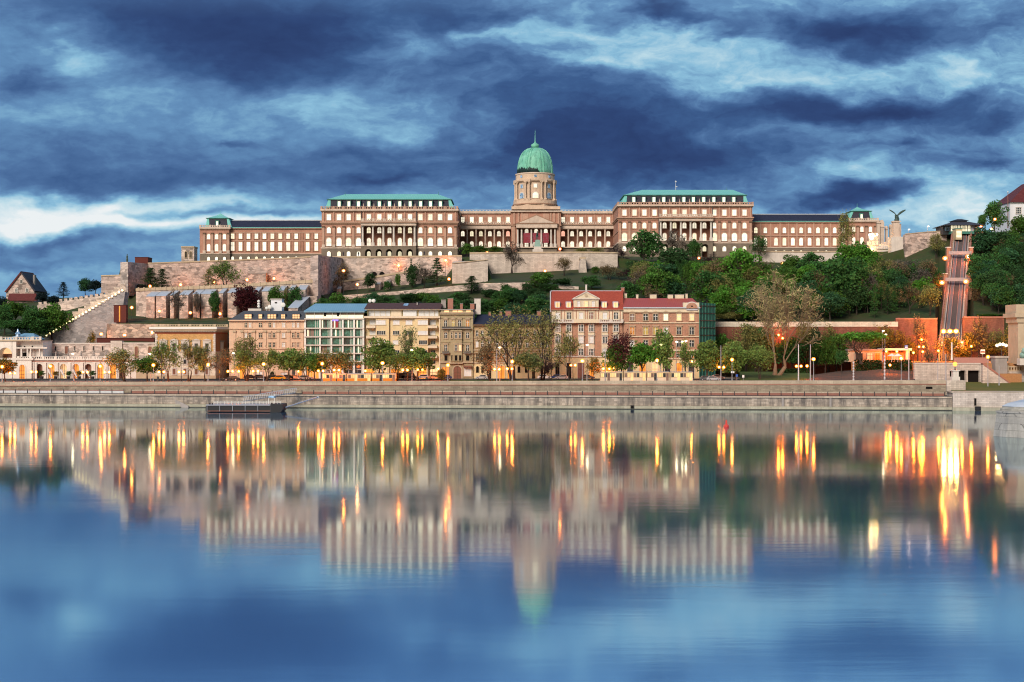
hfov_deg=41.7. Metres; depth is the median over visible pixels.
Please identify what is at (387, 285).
bush
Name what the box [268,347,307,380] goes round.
broadleaf tree
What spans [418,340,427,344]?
window
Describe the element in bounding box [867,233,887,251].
terrace stair
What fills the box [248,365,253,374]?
shop window
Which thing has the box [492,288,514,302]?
bush
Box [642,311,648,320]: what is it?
window
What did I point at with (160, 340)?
window
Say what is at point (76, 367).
arched door
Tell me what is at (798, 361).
pole
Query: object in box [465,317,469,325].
window
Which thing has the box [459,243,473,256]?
broadleaf tree
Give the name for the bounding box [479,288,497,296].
bush
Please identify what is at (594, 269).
bush
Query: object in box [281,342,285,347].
window
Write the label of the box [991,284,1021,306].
broadleaf tree
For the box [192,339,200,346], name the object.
window
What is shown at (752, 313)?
broadleaf tree
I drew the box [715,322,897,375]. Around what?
brick wall
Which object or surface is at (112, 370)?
arched door
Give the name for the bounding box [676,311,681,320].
window
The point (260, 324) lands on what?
window
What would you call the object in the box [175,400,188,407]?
landing steps
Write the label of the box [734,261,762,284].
young leaf tree
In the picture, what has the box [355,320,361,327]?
window
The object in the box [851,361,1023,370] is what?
plaza
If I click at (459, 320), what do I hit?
window
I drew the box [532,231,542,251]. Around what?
equestrian statue
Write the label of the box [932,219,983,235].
funicular station
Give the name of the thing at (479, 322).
tenement house
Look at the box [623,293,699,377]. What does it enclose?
corner house
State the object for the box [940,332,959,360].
floodlight row
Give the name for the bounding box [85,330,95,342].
young leaf tree
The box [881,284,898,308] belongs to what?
bare tree
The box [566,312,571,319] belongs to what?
window
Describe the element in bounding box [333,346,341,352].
window
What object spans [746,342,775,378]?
young leaf tree
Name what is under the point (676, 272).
bush
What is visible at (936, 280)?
broadleaf tree
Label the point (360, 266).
bastion wall
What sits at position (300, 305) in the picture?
great buttress
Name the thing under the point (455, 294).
broadleaf tree
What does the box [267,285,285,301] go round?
broadleaf tree
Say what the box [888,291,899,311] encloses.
conifer tree
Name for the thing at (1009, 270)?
broadleaf tree
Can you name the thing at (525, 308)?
broadleaf tree
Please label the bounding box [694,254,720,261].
bare tree
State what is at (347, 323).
window
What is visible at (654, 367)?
shop window
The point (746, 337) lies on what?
young leaf tree
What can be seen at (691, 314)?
window
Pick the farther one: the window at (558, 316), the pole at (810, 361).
the window at (558, 316)
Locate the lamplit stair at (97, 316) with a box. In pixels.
[43,284,128,342]
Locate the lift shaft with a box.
[114,305,127,322]
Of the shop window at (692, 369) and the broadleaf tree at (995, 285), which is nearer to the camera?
the shop window at (692, 369)
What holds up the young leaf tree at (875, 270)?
on the hill
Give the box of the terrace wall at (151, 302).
[136,279,312,318]
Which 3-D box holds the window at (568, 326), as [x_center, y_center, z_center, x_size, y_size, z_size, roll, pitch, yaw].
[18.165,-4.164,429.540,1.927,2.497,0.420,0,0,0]
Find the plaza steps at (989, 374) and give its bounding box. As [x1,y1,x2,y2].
[981,363,1021,382]
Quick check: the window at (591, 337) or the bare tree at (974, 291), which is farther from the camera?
the bare tree at (974, 291)
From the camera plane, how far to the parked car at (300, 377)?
409.14 m
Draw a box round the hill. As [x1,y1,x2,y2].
[0,236,1018,376]
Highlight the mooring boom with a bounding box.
[285,396,318,407]
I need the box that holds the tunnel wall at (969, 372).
[913,363,980,381]
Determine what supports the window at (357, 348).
in the glass block at (332, 327)
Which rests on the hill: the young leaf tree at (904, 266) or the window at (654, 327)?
the young leaf tree at (904, 266)
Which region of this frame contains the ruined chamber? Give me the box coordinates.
[247,273,267,282]
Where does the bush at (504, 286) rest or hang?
on the hill
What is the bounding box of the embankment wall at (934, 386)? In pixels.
[0,380,945,394]
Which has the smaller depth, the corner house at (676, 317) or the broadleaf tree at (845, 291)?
the corner house at (676, 317)
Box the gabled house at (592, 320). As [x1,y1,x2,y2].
[550,284,624,377]
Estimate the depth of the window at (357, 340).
430.48 m
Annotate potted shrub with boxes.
[38,370,45,378]
[53,371,58,378]
[64,371,72,378]
[75,370,81,378]
[89,370,95,378]
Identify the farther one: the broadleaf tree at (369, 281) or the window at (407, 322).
the broadleaf tree at (369, 281)
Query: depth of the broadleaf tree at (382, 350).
402.53 m
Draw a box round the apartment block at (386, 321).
[364,302,442,378]
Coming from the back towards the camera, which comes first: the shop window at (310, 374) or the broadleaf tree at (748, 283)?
the broadleaf tree at (748, 283)
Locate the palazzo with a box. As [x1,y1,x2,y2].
[149,324,228,378]
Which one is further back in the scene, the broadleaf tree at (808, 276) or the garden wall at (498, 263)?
the garden wall at (498, 263)
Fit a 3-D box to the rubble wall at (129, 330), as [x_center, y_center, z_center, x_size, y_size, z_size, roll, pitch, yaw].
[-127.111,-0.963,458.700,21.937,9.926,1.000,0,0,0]
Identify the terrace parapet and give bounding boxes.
[753,251,840,262]
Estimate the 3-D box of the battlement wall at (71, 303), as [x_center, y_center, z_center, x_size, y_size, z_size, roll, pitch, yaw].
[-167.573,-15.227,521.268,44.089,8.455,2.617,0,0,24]
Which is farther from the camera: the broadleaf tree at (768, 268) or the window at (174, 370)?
the broadleaf tree at (768, 268)
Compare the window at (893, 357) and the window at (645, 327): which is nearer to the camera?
the window at (645, 327)
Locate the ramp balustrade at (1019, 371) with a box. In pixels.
[1007,366,1023,381]
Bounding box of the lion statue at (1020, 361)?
[1017,348,1023,364]
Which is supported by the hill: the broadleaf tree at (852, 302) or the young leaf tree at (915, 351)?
the broadleaf tree at (852, 302)
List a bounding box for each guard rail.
[0,389,123,393]
[131,389,283,393]
[302,390,944,395]
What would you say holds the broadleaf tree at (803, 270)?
on the hill
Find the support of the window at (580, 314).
in the gabled house at (592, 320)
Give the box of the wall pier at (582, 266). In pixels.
[578,257,586,272]
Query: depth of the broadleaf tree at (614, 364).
402.67 m
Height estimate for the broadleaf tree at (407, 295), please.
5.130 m
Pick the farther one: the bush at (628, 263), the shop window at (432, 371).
the bush at (628, 263)
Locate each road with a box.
[0,379,739,379]
[0,393,951,396]
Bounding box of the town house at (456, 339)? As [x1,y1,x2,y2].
[440,298,480,378]
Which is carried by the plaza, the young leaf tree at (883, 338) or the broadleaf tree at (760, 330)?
the young leaf tree at (883, 338)
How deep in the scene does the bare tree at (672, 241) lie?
553.77 m
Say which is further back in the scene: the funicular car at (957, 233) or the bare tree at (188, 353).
the funicular car at (957, 233)
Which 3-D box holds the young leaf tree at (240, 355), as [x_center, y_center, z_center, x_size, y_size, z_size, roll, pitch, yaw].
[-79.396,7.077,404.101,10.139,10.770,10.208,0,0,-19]
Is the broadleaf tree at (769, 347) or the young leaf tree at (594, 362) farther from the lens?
the broadleaf tree at (769, 347)
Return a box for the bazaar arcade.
[0,329,154,378]
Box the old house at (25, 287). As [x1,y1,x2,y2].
[5,271,46,302]
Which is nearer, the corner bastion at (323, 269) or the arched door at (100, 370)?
the arched door at (100, 370)
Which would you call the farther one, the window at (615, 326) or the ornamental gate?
the ornamental gate
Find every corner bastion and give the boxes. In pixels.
[120,262,149,295]
[310,255,341,303]
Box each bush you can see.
[231,282,261,311]
[380,294,394,301]
[382,280,391,290]
[399,293,417,302]
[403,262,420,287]
[424,294,439,302]
[436,368,446,380]
[453,302,469,308]
[458,294,472,300]
[473,244,488,251]
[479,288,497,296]
[481,298,497,312]
[484,290,497,296]
[488,246,503,251]
[488,297,508,313]
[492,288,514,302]
[500,283,511,289]
[509,288,526,302]
[521,283,532,291]
[526,288,540,295]
[531,291,548,299]
[537,283,552,291]
[544,284,559,290]
[573,248,587,251]
[589,247,603,251]
[590,266,599,272]
[622,260,648,276]
[649,261,668,265]
[654,263,678,275]
[657,247,695,266]
[658,264,680,276]
[680,259,710,276]
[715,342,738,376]
[719,359,744,376]
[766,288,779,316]
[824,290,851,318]
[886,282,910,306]
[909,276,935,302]
[954,347,971,356]
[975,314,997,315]
[983,231,1011,254]
[1003,230,1023,240]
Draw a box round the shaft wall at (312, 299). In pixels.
[306,296,317,306]
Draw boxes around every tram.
[322,373,396,380]
[600,371,692,380]
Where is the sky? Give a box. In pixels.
[0,0,1023,297]
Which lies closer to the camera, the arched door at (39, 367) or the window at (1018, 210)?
the arched door at (39, 367)
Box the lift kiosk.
[135,257,151,263]
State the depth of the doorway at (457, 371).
429.54 m
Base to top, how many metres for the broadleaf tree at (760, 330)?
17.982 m
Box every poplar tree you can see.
[283,286,287,309]
[396,326,418,380]
[677,338,693,370]
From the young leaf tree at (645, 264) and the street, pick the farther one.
the young leaf tree at (645, 264)
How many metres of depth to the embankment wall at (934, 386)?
385.94 m
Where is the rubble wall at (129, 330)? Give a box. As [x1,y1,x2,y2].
[107,324,171,337]
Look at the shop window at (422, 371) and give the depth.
429.43 m
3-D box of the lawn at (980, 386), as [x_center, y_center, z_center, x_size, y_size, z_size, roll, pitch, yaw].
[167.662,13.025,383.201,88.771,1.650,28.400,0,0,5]
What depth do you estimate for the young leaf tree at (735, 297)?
459.21 m
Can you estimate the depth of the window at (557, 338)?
429.54 m
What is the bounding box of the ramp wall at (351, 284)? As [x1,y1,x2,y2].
[333,271,421,293]
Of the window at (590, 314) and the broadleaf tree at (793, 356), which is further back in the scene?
the broadleaf tree at (793, 356)
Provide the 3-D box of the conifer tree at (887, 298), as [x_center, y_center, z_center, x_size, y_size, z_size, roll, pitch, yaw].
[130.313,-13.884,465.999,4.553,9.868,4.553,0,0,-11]
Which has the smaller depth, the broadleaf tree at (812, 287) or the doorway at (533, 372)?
the doorway at (533, 372)
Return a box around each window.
[159,339,167,350]
[170,339,178,351]
[171,368,176,374]
[181,339,188,351]
[182,368,187,374]
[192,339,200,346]
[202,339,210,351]
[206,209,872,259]
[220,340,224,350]
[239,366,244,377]
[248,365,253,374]
[257,331,262,337]
[258,322,262,327]
[281,322,285,327]
[281,331,285,337]
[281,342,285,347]
[306,320,318,327]
[306,329,318,335]
[306,338,318,343]
[306,346,318,352]
[307,368,318,377]
[321,320,329,327]
[321,329,329,335]
[321,338,329,343]
[321,346,329,352]
[332,320,341,327]
[333,329,341,335]
[333,338,341,343]
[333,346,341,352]
[344,320,352,327]
[344,329,352,335]
[344,338,352,343]
[344,346,352,352]
[346,364,361,372]
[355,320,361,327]
[355,329,361,335]
[355,338,361,343]
[355,346,361,352]
[355,354,361,360]
[366,368,374,372]
[369,320,375,324]
[376,320,385,324]
[376,331,385,334]
[393,320,399,324]
[405,320,412,324]
[416,369,426,378]
[418,320,427,324]
[418,331,427,334]
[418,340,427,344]
[430,320,435,324]
[430,340,435,344]
[430,368,437,374]
[442,367,449,374]
[443,317,447,325]
[443,343,448,351]
[450,318,455,325]
[454,343,457,351]
[457,317,461,325]
[458,343,462,351]
[463,367,471,376]
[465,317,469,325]
[465,332,469,338]
[465,343,469,351]
[465,355,469,360]
[475,339,479,347]
[475,366,479,372]
[555,312,560,319]
[555,335,560,343]
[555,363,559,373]
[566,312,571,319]
[566,324,571,331]
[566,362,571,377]
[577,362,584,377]
[578,312,583,318]
[578,324,583,331]
[578,335,584,343]
[578,348,583,355]
[588,312,593,318]
[588,324,593,331]
[588,335,594,343]
[589,348,593,355]
[602,312,607,319]
[602,324,607,331]
[602,335,607,343]
[613,312,618,319]
[613,324,618,331]
[627,363,633,370]
[629,311,635,320]
[629,325,635,334]
[639,362,645,371]
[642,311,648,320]
[642,325,648,334]
[643,339,648,345]
[651,362,658,370]
[652,311,658,320]
[652,325,658,334]
[662,311,668,320]
[662,325,668,332]
[675,325,682,334]
[675,362,681,370]
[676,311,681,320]
[676,339,681,346]
[688,311,694,320]
[688,325,694,334]
[688,362,694,377]
[689,339,694,346]
[855,353,862,359]
[867,353,872,359]
[874,353,879,359]
[884,353,890,359]
[891,353,897,359]
[899,353,903,359]
[1015,207,1021,213]
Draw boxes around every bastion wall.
[101,275,119,292]
[148,256,309,286]
[332,255,461,279]
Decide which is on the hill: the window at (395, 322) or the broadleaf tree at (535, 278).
the broadleaf tree at (535, 278)
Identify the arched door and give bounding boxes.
[18,364,25,378]
[37,364,41,377]
[49,364,54,377]
[61,364,66,377]
[74,364,78,377]
[86,364,90,377]
[98,364,103,377]
[111,365,115,377]
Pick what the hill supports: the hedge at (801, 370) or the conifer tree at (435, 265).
the conifer tree at (435, 265)
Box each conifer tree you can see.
[57,282,69,297]
[139,268,164,287]
[152,268,171,286]
[200,269,217,285]
[409,258,412,284]
[425,258,444,285]
[459,276,482,293]
[662,278,668,297]
[682,264,689,289]
[868,284,878,317]
[877,287,886,308]
[882,287,891,314]
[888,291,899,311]
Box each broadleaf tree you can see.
[0,296,9,306]
[0,304,13,334]
[0,319,29,335]
[0,357,17,381]
[3,299,28,331]
[21,305,48,333]
[28,317,59,336]
[33,301,73,342]
[35,291,49,301]
[46,294,59,304]
[77,278,92,294]
[87,279,100,293]
[130,356,163,380]
[192,292,200,311]
[208,291,220,318]
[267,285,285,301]
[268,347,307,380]
[286,287,302,307]
[298,353,328,380]
[316,298,328,303]
[326,292,350,303]
[351,296,368,303]
[359,336,395,372]
[362,272,376,287]
[362,291,380,299]
[375,295,393,302]
[382,299,398,302]
[394,274,400,286]
[396,346,436,380]
[399,292,422,301]
[413,292,432,301]
[422,295,435,302]
[434,297,461,306]
[447,292,464,304]
[455,299,473,306]
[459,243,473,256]
[467,303,490,311]
[484,301,501,312]
[499,302,525,313]
[512,350,543,380]
[520,305,532,313]
[522,295,549,313]
[524,272,554,287]
[525,298,540,312]
[531,294,546,310]
[540,305,549,313]
[553,277,572,285]
[580,275,600,289]
[599,344,627,370]
[616,281,640,297]
[624,341,659,370]
[625,229,665,260]
[636,265,680,294]
[650,328,674,370]
[651,278,687,297]
[685,239,702,256]
[687,339,722,375]
[688,262,703,280]
[689,263,709,282]
[689,269,728,302]
[691,279,709,302]
[708,284,742,319]
[715,304,731,321]
[715,312,741,321]
[715,333,733,374]
[716,248,762,279]
[721,341,751,379]
[722,269,749,305]
[730,278,753,289]
[733,300,764,321]
[734,286,749,316]
[736,289,766,321]
[741,324,768,371]
[750,330,781,371]
[753,263,777,283]
[753,273,777,288]
[756,278,775,293]
[775,336,808,367]
[776,277,797,299]
[777,266,799,285]
[780,254,800,268]
[785,288,813,317]
[793,279,822,314]
[795,263,824,282]
[796,251,824,264]
[796,259,813,267]
[800,269,828,290]
[803,293,817,318]
[806,327,823,373]
[807,261,830,278]
[811,335,838,372]
[815,290,846,321]
[818,286,834,295]
[820,256,877,312]
[829,333,851,370]
[832,241,878,264]
[834,349,848,371]
[838,288,863,314]
[844,282,869,314]
[858,290,880,312]
[862,271,882,292]
[864,255,884,267]
[878,270,908,285]
[880,267,900,281]
[892,276,911,286]
[906,265,934,280]
[923,268,941,284]
[964,252,994,271]
[966,261,999,275]
[969,227,998,255]
[969,273,991,304]
[970,265,996,297]
[976,269,1009,307]
[978,214,986,227]
[980,280,1002,309]
[984,200,1009,230]
[988,252,1014,268]
[988,268,1010,282]
[988,288,1009,313]
[991,245,1009,255]
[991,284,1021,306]
[998,247,1021,268]
[1000,229,1017,239]
[1000,263,1018,277]
[1007,215,1023,233]
[1008,243,1023,253]
[1011,252,1023,268]
[1011,268,1023,287]
[1011,283,1023,303]
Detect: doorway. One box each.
[64,346,68,353]
[134,346,138,358]
[148,346,151,355]
[452,365,462,378]
[498,366,504,377]
[532,368,535,377]
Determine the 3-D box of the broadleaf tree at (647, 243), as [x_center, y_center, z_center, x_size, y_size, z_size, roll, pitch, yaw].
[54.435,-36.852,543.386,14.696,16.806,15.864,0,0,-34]
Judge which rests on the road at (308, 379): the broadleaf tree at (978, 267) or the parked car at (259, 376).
the parked car at (259, 376)
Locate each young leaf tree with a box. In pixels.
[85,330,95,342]
[99,347,142,381]
[149,338,184,380]
[189,342,218,380]
[208,260,242,284]
[227,333,261,380]
[231,347,263,380]
[250,345,280,380]
[293,347,316,380]
[315,347,343,372]
[329,348,360,372]
[381,350,412,380]
[470,341,508,380]
[472,300,540,379]
[522,303,564,379]
[553,256,572,275]
[584,355,601,380]
[596,264,622,279]
[606,329,636,370]
[630,259,648,293]
[631,262,656,292]
[687,263,717,291]
[698,258,728,275]
[707,274,733,293]
[720,286,739,312]
[728,319,764,371]
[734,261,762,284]
[742,264,765,284]
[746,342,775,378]
[749,233,768,262]
[793,321,813,367]
[803,270,826,290]
[817,323,835,372]
[836,209,855,257]
[860,324,900,350]
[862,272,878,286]
[864,265,888,281]
[871,256,899,270]
[886,260,910,276]
[890,266,909,281]
[895,259,918,269]
[899,262,909,275]
[900,342,918,359]
[908,266,933,282]
[916,282,941,315]
[917,259,945,275]
[918,259,941,280]
[927,232,945,257]
[930,335,964,360]
[959,330,981,356]
[976,341,1004,360]
[983,328,1007,355]
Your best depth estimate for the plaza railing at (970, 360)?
404.55 m
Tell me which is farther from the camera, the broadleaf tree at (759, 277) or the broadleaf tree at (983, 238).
the broadleaf tree at (983, 238)
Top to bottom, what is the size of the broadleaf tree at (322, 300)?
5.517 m
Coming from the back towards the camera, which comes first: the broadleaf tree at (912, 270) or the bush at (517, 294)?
the broadleaf tree at (912, 270)
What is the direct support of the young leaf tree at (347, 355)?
on the street
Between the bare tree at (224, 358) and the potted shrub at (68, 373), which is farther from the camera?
the potted shrub at (68, 373)
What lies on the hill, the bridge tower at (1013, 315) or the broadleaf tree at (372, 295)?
the broadleaf tree at (372, 295)
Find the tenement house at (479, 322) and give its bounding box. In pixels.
[473,311,551,377]
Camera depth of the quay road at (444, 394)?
381.16 m
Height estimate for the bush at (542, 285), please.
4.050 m
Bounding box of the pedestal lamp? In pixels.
[946,367,965,394]
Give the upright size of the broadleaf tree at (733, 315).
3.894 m
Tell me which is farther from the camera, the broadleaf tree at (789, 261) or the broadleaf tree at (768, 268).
the broadleaf tree at (789, 261)
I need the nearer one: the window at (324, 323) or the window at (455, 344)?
the window at (455, 344)
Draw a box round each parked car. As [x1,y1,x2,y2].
[223,376,239,380]
[253,374,265,378]
[271,375,285,379]
[298,375,313,379]
[418,374,427,378]
[475,375,487,378]
[555,375,567,379]
[581,374,594,378]
[706,376,719,379]
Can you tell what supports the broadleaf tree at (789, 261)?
on the hill
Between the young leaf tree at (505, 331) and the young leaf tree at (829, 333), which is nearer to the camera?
the young leaf tree at (505, 331)
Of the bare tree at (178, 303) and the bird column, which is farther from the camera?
the bird column
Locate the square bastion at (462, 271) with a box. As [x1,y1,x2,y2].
[452,259,487,283]
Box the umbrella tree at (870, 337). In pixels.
[841,330,888,363]
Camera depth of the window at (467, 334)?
429.54 m
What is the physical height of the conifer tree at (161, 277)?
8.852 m
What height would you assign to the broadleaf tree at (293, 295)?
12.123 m
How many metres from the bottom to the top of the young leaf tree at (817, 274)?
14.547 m
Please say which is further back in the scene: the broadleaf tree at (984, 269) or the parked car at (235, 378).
the broadleaf tree at (984, 269)
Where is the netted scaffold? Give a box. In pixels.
[699,302,714,376]
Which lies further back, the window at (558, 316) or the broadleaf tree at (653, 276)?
the broadleaf tree at (653, 276)
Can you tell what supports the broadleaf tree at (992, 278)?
on the hill
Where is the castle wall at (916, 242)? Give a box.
[903,231,946,256]
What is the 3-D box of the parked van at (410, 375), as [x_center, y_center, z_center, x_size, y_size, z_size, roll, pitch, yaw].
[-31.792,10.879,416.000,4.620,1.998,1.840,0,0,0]
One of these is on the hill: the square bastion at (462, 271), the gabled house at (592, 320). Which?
the square bastion at (462, 271)
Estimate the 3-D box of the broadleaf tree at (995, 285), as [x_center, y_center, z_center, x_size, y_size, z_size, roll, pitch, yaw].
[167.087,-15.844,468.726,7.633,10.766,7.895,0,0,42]
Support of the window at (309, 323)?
in the glass block at (332, 327)
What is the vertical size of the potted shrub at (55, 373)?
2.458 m
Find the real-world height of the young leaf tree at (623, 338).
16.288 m
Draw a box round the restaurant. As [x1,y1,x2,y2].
[844,348,911,361]
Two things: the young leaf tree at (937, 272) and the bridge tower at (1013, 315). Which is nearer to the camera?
the bridge tower at (1013, 315)
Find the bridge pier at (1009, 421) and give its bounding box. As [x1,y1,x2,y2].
[993,399,1023,437]
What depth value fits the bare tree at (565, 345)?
402.53 m
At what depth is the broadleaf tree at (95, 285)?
613.77 m
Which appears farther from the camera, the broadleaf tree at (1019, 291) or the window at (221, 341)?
the broadleaf tree at (1019, 291)
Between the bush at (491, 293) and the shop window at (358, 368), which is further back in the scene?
the bush at (491, 293)
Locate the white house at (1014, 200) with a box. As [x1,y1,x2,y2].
[992,184,1023,232]
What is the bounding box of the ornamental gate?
[876,220,891,244]
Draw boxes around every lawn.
[448,380,599,380]
[740,372,811,379]
[952,382,1023,390]
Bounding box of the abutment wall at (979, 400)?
[946,391,1023,410]
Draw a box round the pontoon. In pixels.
[206,394,286,411]
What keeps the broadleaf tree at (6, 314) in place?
on the hill
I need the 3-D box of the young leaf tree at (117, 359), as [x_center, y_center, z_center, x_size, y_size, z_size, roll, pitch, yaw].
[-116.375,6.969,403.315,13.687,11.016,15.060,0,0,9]
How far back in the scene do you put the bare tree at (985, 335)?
447.10 m
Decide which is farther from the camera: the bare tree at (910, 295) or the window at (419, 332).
the bare tree at (910, 295)
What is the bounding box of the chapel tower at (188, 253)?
[181,246,197,260]
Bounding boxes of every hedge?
[777,368,808,372]
[854,359,881,370]
[885,359,911,370]
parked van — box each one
[396,373,408,378]
[402,373,415,378]
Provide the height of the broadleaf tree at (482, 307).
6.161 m
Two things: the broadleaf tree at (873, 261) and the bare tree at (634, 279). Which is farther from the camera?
the broadleaf tree at (873, 261)
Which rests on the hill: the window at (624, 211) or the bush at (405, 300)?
the bush at (405, 300)
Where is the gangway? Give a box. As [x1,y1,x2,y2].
[243,388,296,401]
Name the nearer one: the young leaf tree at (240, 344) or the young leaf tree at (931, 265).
the young leaf tree at (240, 344)
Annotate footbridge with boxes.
[942,273,971,299]
[945,247,973,272]
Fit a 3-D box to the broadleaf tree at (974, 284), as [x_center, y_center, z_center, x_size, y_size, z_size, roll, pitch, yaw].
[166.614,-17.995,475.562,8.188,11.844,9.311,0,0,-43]
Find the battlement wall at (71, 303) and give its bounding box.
[37,292,107,310]
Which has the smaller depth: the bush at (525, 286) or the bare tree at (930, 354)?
the bare tree at (930, 354)
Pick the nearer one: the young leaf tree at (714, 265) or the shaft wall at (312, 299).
the shaft wall at (312, 299)
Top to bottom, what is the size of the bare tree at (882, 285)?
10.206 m
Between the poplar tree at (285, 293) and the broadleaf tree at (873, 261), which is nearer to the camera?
the poplar tree at (285, 293)
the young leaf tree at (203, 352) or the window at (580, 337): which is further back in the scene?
the window at (580, 337)
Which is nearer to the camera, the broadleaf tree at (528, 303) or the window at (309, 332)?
the window at (309, 332)
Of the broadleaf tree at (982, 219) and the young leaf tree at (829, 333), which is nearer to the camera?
the young leaf tree at (829, 333)
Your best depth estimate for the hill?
497.09 m
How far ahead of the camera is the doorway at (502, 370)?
430.06 m
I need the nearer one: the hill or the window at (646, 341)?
the window at (646, 341)
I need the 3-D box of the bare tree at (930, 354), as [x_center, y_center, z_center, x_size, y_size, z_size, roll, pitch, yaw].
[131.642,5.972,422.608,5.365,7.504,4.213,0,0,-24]
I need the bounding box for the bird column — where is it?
[888,210,905,252]
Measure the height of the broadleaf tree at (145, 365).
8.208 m
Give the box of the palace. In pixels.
[199,138,878,260]
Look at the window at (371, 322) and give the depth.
431.43 m
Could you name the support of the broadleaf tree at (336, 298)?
on the hill
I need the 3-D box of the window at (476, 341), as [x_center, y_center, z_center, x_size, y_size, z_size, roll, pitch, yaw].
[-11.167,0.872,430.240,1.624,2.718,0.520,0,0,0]
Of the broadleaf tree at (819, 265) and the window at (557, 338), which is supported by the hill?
the broadleaf tree at (819, 265)
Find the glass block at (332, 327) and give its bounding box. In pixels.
[304,304,366,377]
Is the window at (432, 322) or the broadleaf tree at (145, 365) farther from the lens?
the window at (432, 322)
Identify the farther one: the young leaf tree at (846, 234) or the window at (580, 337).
the young leaf tree at (846, 234)
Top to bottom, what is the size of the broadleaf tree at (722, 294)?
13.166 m
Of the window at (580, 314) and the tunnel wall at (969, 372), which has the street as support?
the tunnel wall at (969, 372)
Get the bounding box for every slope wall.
[344,282,529,299]
[556,285,578,289]
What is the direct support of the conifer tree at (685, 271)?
on the hill
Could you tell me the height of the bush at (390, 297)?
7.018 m
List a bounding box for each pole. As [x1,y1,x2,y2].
[798,344,798,379]
[810,344,810,379]
[884,355,885,379]
[908,349,909,379]
[951,342,952,359]
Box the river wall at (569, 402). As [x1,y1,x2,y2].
[0,394,951,410]
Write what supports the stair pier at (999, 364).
on the plaza
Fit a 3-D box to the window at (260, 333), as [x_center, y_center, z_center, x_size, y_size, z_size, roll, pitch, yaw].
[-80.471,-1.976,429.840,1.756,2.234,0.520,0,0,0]
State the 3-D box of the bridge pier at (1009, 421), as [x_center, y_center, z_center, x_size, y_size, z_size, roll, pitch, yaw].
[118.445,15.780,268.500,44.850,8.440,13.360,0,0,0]
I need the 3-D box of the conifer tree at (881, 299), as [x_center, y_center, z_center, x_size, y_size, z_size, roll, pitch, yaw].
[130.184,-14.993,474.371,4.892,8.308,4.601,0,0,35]
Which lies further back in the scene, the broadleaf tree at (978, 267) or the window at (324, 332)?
the broadleaf tree at (978, 267)
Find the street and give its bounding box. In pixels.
[0,376,739,381]
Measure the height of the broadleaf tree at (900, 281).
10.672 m
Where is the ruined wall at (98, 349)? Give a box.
[48,341,154,358]
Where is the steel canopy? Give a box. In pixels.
[97,338,154,342]
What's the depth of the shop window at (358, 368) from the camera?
431.11 m
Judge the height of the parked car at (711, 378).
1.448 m
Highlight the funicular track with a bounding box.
[938,234,971,360]
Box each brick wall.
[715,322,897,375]
[895,318,937,360]
[962,316,1003,360]
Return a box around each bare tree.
[167,287,185,319]
[177,338,207,380]
[210,347,232,380]
[333,261,349,292]
[415,265,432,288]
[502,238,524,273]
[538,359,555,380]
[550,330,581,380]
[606,243,629,267]
[615,269,632,277]
[625,270,642,295]
[642,282,663,297]
[665,230,688,250]
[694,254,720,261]
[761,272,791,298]
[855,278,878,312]
[867,324,903,350]
[871,282,889,304]
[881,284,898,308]
[895,330,914,350]
[896,283,924,313]
[912,313,928,360]
[923,348,935,361]
[966,286,984,304]
[970,317,996,356]
[1001,326,1007,355]
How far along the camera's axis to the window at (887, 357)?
439.51 m
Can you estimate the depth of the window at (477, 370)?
430.06 m
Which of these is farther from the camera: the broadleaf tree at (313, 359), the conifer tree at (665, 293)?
the conifer tree at (665, 293)
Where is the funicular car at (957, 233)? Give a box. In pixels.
[952,228,961,239]
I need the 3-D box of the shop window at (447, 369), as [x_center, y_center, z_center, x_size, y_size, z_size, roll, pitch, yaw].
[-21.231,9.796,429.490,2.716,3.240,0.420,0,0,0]
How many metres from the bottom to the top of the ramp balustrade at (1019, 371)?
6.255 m
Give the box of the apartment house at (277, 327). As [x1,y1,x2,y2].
[228,299,305,377]
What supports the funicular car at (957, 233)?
on the funicular track
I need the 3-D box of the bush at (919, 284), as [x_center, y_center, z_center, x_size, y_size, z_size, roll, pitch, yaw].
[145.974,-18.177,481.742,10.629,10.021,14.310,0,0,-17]
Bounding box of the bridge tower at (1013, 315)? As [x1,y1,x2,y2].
[1003,304,1023,363]
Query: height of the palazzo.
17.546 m
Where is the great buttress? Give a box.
[288,297,308,310]
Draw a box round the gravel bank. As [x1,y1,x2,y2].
[805,369,914,379]
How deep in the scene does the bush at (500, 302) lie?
461.18 m
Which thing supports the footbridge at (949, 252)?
attached to the funicular track
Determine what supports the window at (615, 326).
in the gabled house at (592, 320)
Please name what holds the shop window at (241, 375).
in the apartment house at (277, 327)
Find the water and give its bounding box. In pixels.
[0,407,1023,681]
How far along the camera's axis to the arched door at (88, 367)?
431.11 m
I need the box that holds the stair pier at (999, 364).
[990,356,1008,373]
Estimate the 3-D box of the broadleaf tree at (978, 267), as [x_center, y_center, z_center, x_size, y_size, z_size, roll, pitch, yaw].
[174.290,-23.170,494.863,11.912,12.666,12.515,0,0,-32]
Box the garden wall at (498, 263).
[470,252,617,273]
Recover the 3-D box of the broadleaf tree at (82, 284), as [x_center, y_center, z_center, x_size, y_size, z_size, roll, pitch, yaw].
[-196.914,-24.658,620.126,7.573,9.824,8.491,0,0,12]
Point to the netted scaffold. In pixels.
(706, 321)
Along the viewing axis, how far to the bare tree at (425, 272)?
507.83 m
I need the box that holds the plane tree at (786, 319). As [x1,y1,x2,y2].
[736,269,827,374]
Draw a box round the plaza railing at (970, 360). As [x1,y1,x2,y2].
[954,357,988,362]

